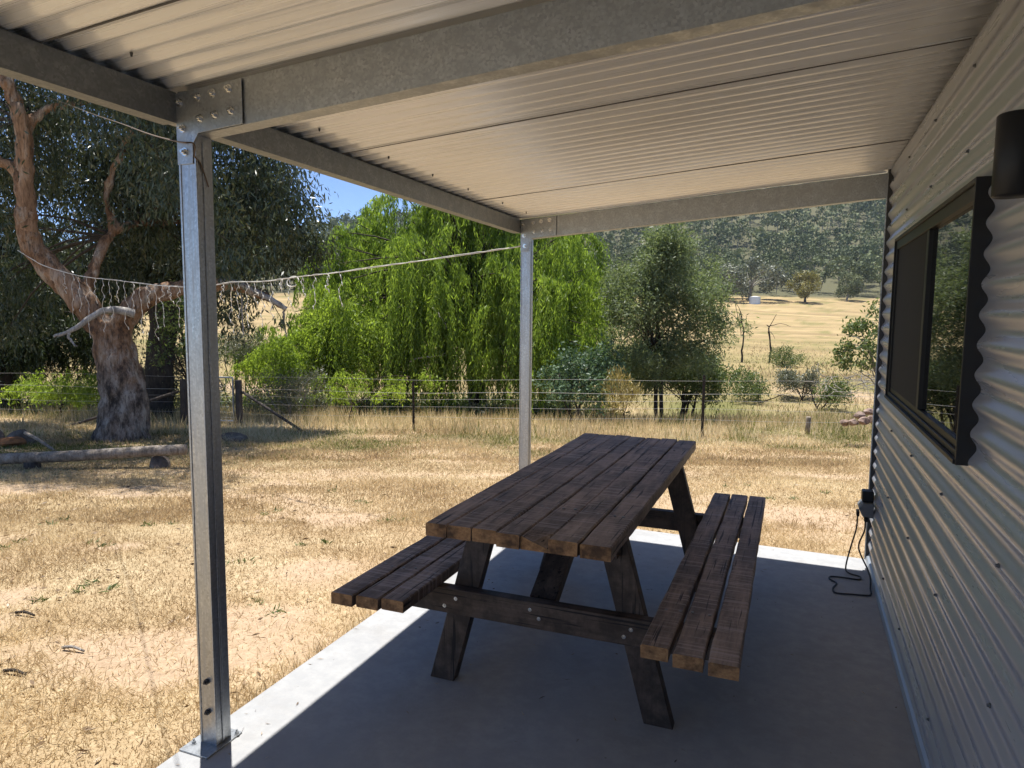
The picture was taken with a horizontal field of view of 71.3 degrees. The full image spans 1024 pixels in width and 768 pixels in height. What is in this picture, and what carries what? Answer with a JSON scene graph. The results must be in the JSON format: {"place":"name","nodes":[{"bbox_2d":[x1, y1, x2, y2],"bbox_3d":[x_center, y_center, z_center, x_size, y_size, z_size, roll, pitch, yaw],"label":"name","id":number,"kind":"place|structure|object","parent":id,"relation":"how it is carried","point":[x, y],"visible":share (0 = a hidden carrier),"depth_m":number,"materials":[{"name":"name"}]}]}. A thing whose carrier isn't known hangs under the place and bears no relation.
{"place":"outdoors","nodes":[
{"label":"outdoors","id":0,"kind":"place"},
{"bbox_2d":[0,79,434,242],"label":"sky","id":1,"kind":"structure","parent":0,"point":[352,197],"materials":[{"name":"blue"}]},
{"bbox_2d":[0,173,956,767],"bbox_3d":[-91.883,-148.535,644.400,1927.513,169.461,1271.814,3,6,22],"label":"ground","id":2,"kind":"structure","parent":0,"point":[812,321],"depth_m":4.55,"materials":[{"name":"beige plant"}]},
{"bbox_2d":[0,436,26,446],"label":"rubble","id":3,"kind":"object","parent":2,"relation":"on","point":[12,441],"visible":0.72,"depth_m":9.55,"materials":[{"name":"brown stone"}]},
{"bbox_2d":[2,668,26,675],"bbox_3d":[-1.992,1.153,2.859,0.113,0.022,0.016,2,6,12],"label":"bark strip","id":4,"kind":"object","parent":2,"relation":"on","point":[12,669],"visible":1,"depth_m":2.86,"materials":[{"name":"wood"}]},
{"bbox_2d":[7,429,36,443],"bbox_3d":[-6.880,0.808,9.988,0.393,0.355,0.322,-1,6,-10],"label":"rubble","id":5,"kind":"object","parent":2,"relation":"on","point":[19,433],"visible":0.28,"depth_m":9.88,"materials":[{"name":"grey stone"}]},
{"bbox_2d":[15,610,34,615],"bbox_3d":[-2.314,1.089,3.391,0.113,0.021,0.016,2,6,13],"label":"bark strip","id":6,"kind":"object","parent":2,"relation":"on","point":[25,612],"visible":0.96,"depth_m":3.39,"materials":[{"name":"grey wood"}]},
{"bbox_2d":[24,431,54,450],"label":"fallen branch","id":7,"kind":"object","parent":2,"relation":"on","point":[34,437],"visible":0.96,"depth_m":9.26,"materials":[{"name":"grey wood"}]},
{"bbox_2d":[0,366,99,411],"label":"willow shrub","id":8,"kind":"object","parent":2,"relation":"on","point":[79,393],"visible":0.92,"depth_m":14.72,"materials":[{"name":"green plant"}]},
{"bbox_2d":[61,645,84,651],"bbox_3d":[-1.876,1.130,3.052,0.113,0.021,0.016,2,6,12],"label":"bark strip","id":9,"kind":"object","parent":2,"relation":"on","point":[75,647],"visible":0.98,"depth_m":3.05,"materials":[{"name":"grey wood"}]},
{"bbox_2d":[0,203,148,410],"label":"casuarina tree","id":10,"kind":"object","parent":2,"relation":"on","point":[59,353],"visible":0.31,"depth_m":16.15,"materials":[{"name":"green plant"}]},
{"bbox_2d":[0,444,187,469],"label":"log rail","id":11,"kind":"object","parent":2,"relation":"on","point":[31,460],"visible":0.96,"depth_m":7.70,"materials":[{"name":"grey wood"}]},
{"bbox_2d":[0,94,313,419],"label":"gum tree","id":12,"kind":"object","parent":2,"relation":"on","point":[110,268],"visible":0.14,"depth_m":14.37,"materials":[{"name":"green plant"}]},
{"bbox_2d":[149,456,170,468],"bbox_3d":[-3.864,0.888,7.844,0.217,0.223,0.342,-1,6,-10],"label":"rubble","id":13,"kind":"object","parent":2,"relation":"on","point":[161,462],"visible":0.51,"depth_m":7.73,"materials":[{"name":"grey stone"}]},
{"bbox_2d":[0,75,350,441],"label":"gum tree","id":14,"kind":"object","parent":2,"relation":"on","point":[123,407],"visible":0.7,"depth_m":10.89,"materials":[{"name":"green plant"}]},
{"bbox_2d":[140,336,229,412],"bbox_3d":[-7.475,-0.049,15.451,2.642,2.120,2.260,3,6,22],"label":"grey bush","id":15,"kind":"object","parent":2,"relation":"on","point":[176,373],"visible":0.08,"depth_m":15.25,"materials":[{"name":"brown plant"}]},
{"bbox_2d":[141,295,242,378],"bbox_3d":[-5.949,-0.467,13.340,1.771,2.792,1.153,3,6,22],"label":"young tree","id":16,"kind":"object","parent":2,"relation":"on","point":[171,342],"visible":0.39,"depth_m":13.29,"materials":[{"name":"green plant"}]},
{"bbox_2d":[221,432,247,441],"bbox_3d":[-4.293,0.839,10.954,0.519,0.157,0.432,1,6,9],"label":"rock","id":17,"kind":"object","parent":2,"relation":"on","point":[235,435],"visible":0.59,"depth_m":10.84,"materials":[{"name":"grey stone"}]},
{"bbox_2d":[218,324,266,408],"bbox_3d":[-7.269,-0.423,19.342,2.032,2.834,3.592,-5,8,-43],"label":"grey bush","id":18,"kind":"object","parent":2,"relation":"on","point":[238,346],"visible":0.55,"depth_m":18.41,"materials":[{"name":"green plant"}]},
{"bbox_2d":[240,361,332,419],"bbox_3d":[-4.701,0.188,14.737,1.717,1.443,2.286,-3,7,-28],"label":"twiggy bush","id":19,"kind":"object","parent":2,"relation":"on","point":[282,400],"visible":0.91,"depth_m":14.58,"materials":[{"name":"green plant"}]},
{"bbox_2d":[224,285,399,409],"bbox_3d":[-4.851,-0.728,17.344,4.167,3.459,3.058,5,8,39],"label":"willow tree","id":20,"kind":"object","parent":2,"relation":"on","point":[283,352],"visible":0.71,"depth_m":16.79,"materials":[{"name":"green plant"}]},
{"bbox_2d":[0,385,633,421],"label":"undergrowth","id":21,"kind":"object","parent":2,"relation":"on","point":[551,407],"visible":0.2,"depth_m":18.33,"materials":[{"name":"green plant"}]},
{"bbox_2d":[300,368,452,422],"bbox_3d":[-2.775,0.304,14.829,3.170,1.341,1.503,1,6,5],"label":"willow shrub","id":22,"kind":"object","parent":2,"relation":"on","point":[335,394],"visible":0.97,"depth_m":14.59,"materials":[{"name":"green plant"}]},
{"bbox_2d":[0,484,830,616],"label":"weeds","id":23,"kind":"object","parent":2,"relation":"on","point":[244,560],"visible":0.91,"depth_m":4.45,"materials":[{"name":"green plant"}]},
{"bbox_2d":[222,193,625,416],"bbox_3d":[-1.651,-2.653,19.750,10.072,7.863,9.067,3,6,22],"label":"willow tree","id":24,"kind":"object","parent":2,"relation":"on","point":[437,312],"visible":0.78,"depth_m":17.54,"materials":[{"name":"green plant"}]},
{"bbox_2d":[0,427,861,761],"bbox_3d":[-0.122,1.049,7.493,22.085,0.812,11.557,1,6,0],"label":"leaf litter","id":25,"kind":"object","parent":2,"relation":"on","point":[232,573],"visible":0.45,"depth_m":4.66,"materials":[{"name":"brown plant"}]},
{"bbox_2d":[6,373,863,435],"bbox_3d":[-2.956,0.408,12.558,27.276,1.540,0.825,1,6,5],"label":"wire fence","id":26,"kind":"object","parent":2,"relation":"on","point":[239,392],"visible":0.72,"depth_m":12.71,"materials":[{"name":"grey metal"}]},
{"bbox_2d":[219,376,234,421],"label":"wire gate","id":27,"kind":"structure","parent":26,"relation":"attached to","point":[233,417],"depth_m":13.03,"materials":[{"name":"grey metal"}]},
{"bbox_2d":[15,174,885,294],"bbox_3d":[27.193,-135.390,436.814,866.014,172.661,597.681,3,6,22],"label":"forest","id":28,"kind":"object","parent":2,"relation":"on","point":[847,255],"visible":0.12,"depth_m":270.53,"materials":[{"name":"green plant"}]},
{"bbox_2d":[123,544,859,767],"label":"edge grass","id":29,"kind":"structure","parent":2,"relation":"on","point":[298,663],"depth_m":2.71,"materials":[{"name":"beige plant"}]},
{"bbox_2d":[156,529,921,767],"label":"concrete slab","id":30,"kind":"structure","parent":2,"relation":"on","point":[363,688],"depth_m":2.58,"materials":[{"name":"grey concrete"}]},
{"bbox_2d":[0,0,999,758],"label":"verandah","id":31,"kind":"object","parent":30,"relation":"on","point":[512,116],"visible":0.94,"depth_m":2.17,"materials":[{"name":"metal"}]},
{"bbox_2d":[16,86,208,186],"bbox_3d":[-3.674,-2.299,5.907,0.324,2.589,9.772,-4,7,-36],"label":"old string","id":32,"kind":"object","parent":31,"relation":"attached to","point":[155,136],"visible":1,"depth_m":2.20,"materials":[{"name":"white fabric"}]},
{"bbox_2d":[17,245,520,339],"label":"fairy lights","id":33,"kind":"object","parent":31,"relation":"hanging from","point":[281,279],"visible":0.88,"depth_m":6.63,"materials":[{"name":"white plastic"}]},
{"bbox_2d":[331,433,765,729],"bbox_3d":[0.359,0.719,3.088,1.335,0.704,1.948,3,6,22],"label":"picnic table","id":34,"kind":"object","parent":30,"relation":"on","point":[591,496],"visible":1,"depth_m":2.53,"materials":[{"name":"brown wood"}]},
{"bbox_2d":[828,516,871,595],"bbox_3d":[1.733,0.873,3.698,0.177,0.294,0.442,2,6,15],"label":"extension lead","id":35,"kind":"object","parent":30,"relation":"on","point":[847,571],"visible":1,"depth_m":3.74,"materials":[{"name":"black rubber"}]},
{"bbox_2d":[532,332,632,421],"bbox_3d":[1.587,-0.041,15.629,2.483,2.149,1.674,-2,6,-25],"label":"leafy bush","id":36,"kind":"object","parent":2,"relation":"on","point":[568,370],"visible":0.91,"depth_m":15.54,"materials":[{"name":"green plant"}]},
{"bbox_2d":[596,364,646,424],"bbox_3d":[2.292,0.312,15.014,1.077,1.488,0.945,1,6,4],"label":"dry bush","id":37,"kind":"object","parent":2,"relation":"on","point":[628,391],"visible":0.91,"depth_m":14.94,"materials":[{"name":"brown plant"}]},
{"bbox_2d":[588,222,758,420],"bbox_3d":[3.707,-1.636,17.294,4.050,5.382,3.915,0,6,-10],"label":"wattle tree","id":38,"kind":"object","parent":2,"relation":"on","point":[660,263],"visible":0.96,"depth_m":16.35,"materials":[{"name":"green plant"}]},
{"bbox_2d":[615,344,746,420],"bbox_3d":[4.410,-0.109,19.596,3.753,2.516,3.143,-1,6,-10],"label":"dark bush","id":39,"kind":"object","parent":2,"relation":"on","point":[713,385],"visible":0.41,"depth_m":18.85,"materials":[{"name":"green plant"}]},
{"bbox_2d":[682,263,723,296],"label":"paddock tree","id":40,"kind":"object","parent":2,"relation":"on","point":[698,277],"visible":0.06,"depth_m":182.75,"materials":[{"name":"green plant"}]},
{"bbox_2d":[725,301,753,361],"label":"paddock sapling","id":41,"kind":"object","parent":2,"relation":"on","point":[740,318],"visible":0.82,"depth_m":47.87,"materials":[{"name":"green plant"}]},
{"bbox_2d":[713,256,789,300],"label":"paddock tree","id":42,"kind":"object","parent":2,"relation":"on","point":[776,275],"visible":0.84,"depth_m":172.05,"materials":[{"name":"green plant"}]},
{"bbox_2d":[727,365,780,403],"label":"creek bush","id":43,"kind":"object","parent":2,"relation":"on","point":[755,387],"visible":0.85,"depth_m":26.64,"materials":[{"name":"green plant"}]},
{"bbox_2d":[749,296,760,303],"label":"water tank","id":44,"kind":"object","parent":2,"relation":"on","point":[754,299],"visible":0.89,"depth_m":166.97,"materials":[{"name":"silver metal"}]},
{"bbox_2d":[767,314,787,362],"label":"paddock sapling","id":45,"kind":"object","parent":2,"relation":"on","point":[770,339],"visible":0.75,"depth_m":45.83,"materials":[{"name":"brown plant"}]},
{"bbox_2d":[767,343,809,368],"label":"creek bush","id":46,"kind":"object","parent":2,"relation":"on","point":[785,359],"visible":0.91,"depth_m":39.97,"materials":[{"name":"green plant"}]},
{"bbox_2d":[770,362,825,400],"bbox_3d":[11.041,-0.071,27.747,2.324,1.667,1.792,-4,7,-35],"label":"creek bush","id":47,"kind":"object","parent":2,"relation":"on","point":[791,377],"visible":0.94,"depth_m":27.48,"materials":[{"name":"green plant"}]},
{"bbox_2d":[785,270,822,302],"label":"paddock tree","id":48,"kind":"object","parent":2,"relation":"on","point":[802,290],"visible":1,"depth_m":168.16,"materials":[{"name":"green plant"}]},
{"bbox_2d":[805,416,810,433],"bbox_3d":[5.348,0.795,12.884,0.101,0.420,0.098,3,6,22],"label":"stump","id":49,"kind":"object","parent":2,"relation":"on","point":[808,422],"visible":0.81,"depth_m":12.84,"materials":[{"name":"grey wood"}]},
{"bbox_2d":[811,373,856,410],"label":"creek bush","id":50,"kind":"object","parent":2,"relation":"on","point":[831,397],"visible":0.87,"depth_m":24.60,"materials":[{"name":"green plant"}]},
{"bbox_2d":[800,365,874,401],"bbox_3d":[11.237,-0.126,22.854,2.947,1.558,3.390,6,8,43],"label":"twig pile","id":51,"kind":"object","parent":2,"relation":"on","point":[861,380],"visible":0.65,"depth_m":23.14,"materials":[{"name":"brown plant"}]},
{"bbox_2d":[839,419,848,426],"bbox_3d":[5.084,0.595,10.903,0.164,0.108,0.138,-1,6,-14],"label":"rock","id":52,"kind":"object","parent":2,"relation":"on","point":[844,422],"visible":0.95,"depth_m":10.86,"materials":[{"name":"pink stone"}]},
{"bbox_2d":[834,272,865,300],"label":"paddock tree","id":53,"kind":"object","parent":2,"relation":"on","point":[849,289],"visible":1,"depth_m":180.35,"materials":[{"name":"green plant"}]},
{"bbox_2d":[848,419,858,425],"bbox_3d":[5.173,0.578,10.807,0.160,0.116,0.181,2,6,14],"label":"rock","id":54,"kind":"object","parent":2,"relation":"on","point":[852,422],"visible":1,"depth_m":10.75,"materials":[{"name":"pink stone"}]},
{"bbox_2d":[828,298,879,384],"bbox_3d":[8.037,-0.472,16.057,1.801,2.973,1.376,-2,6,-25],"label":"leaning sapling","id":55,"kind":"object","parent":2,"relation":"on","point":[852,328],"visible":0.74,"depth_m":16.04,"materials":[{"name":"green plant"}]},
{"bbox_2d":[853,411,865,418],"bbox_3d":[5.406,0.483,11.098,0.151,0.119,0.176,-4,7,-36],"label":"rock","id":56,"kind":"object","parent":2,"relation":"on","point":[858,414],"visible":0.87,"depth_m":11.05,"materials":[{"name":"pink stone"}]},
{"bbox_2d":[858,417,869,424],"bbox_3d":[5.376,0.562,10.905,0.193,0.128,0.146,-2,6,-20],"label":"rock","id":57,"kind":"object","parent":2,"relation":"on","point":[863,420],"visible":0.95,"depth_m":10.85,"materials":[{"name":"beige stone"}]},
{"bbox_2d":[863,408,872,414],"bbox_3d":[5.604,0.433,11.195,0.165,0.111,0.181,4,7,27],"label":"rock","id":58,"kind":"object","parent":2,"relation":"on","point":[868,411],"visible":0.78,"depth_m":11.14,"materials":[{"name":"beige stone"}]},
{"bbox_2d":[864,0,1023,767],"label":"shed","id":59,"kind":"structure","parent":2,"relation":"on","point":[944,548],"depth_m":2.01,"materials":[{"name":"paint"}]},
{"bbox_2d":[856,489,873,521],"bbox_3d":[1.906,0.649,3.852,0.080,0.163,0.125,3,6,22],"label":"power outlet","id":60,"kind":"object","parent":59,"relation":"attached to","point":[865,503],"visible":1,"depth_m":3.80,"materials":[{"name":"grey plastic"}]},
{"bbox_2d":[858,522,871,594],"bbox_3d":[1.826,0.884,3.680,0.042,0.277,0.372,2,6,18],"label":"extension lead","id":61,"kind":"object","parent":60,"relation":"hanging from","point":[863,559],"visible":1,"depth_m":3.75,"materials":[{"name":"black rubber"}]},
{"bbox_2d":[884,176,994,465],"bbox_3d":[1.491,-0.226,2.547,0.090,0.730,1.625,3,6,22],"label":"window","id":62,"kind":"structure","parent":59,"relation":"in","point":[940,266],"depth_m":2.21,"materials":[{"name":"black"}]},
{"bbox_2d":[991,109,1023,198],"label":"wall light","id":63,"kind":"object","parent":59,"relation":"attached to","point":[1008,172],"visible":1,"depth_m":1.38,"materials":[{"name":"black"}]}
]}

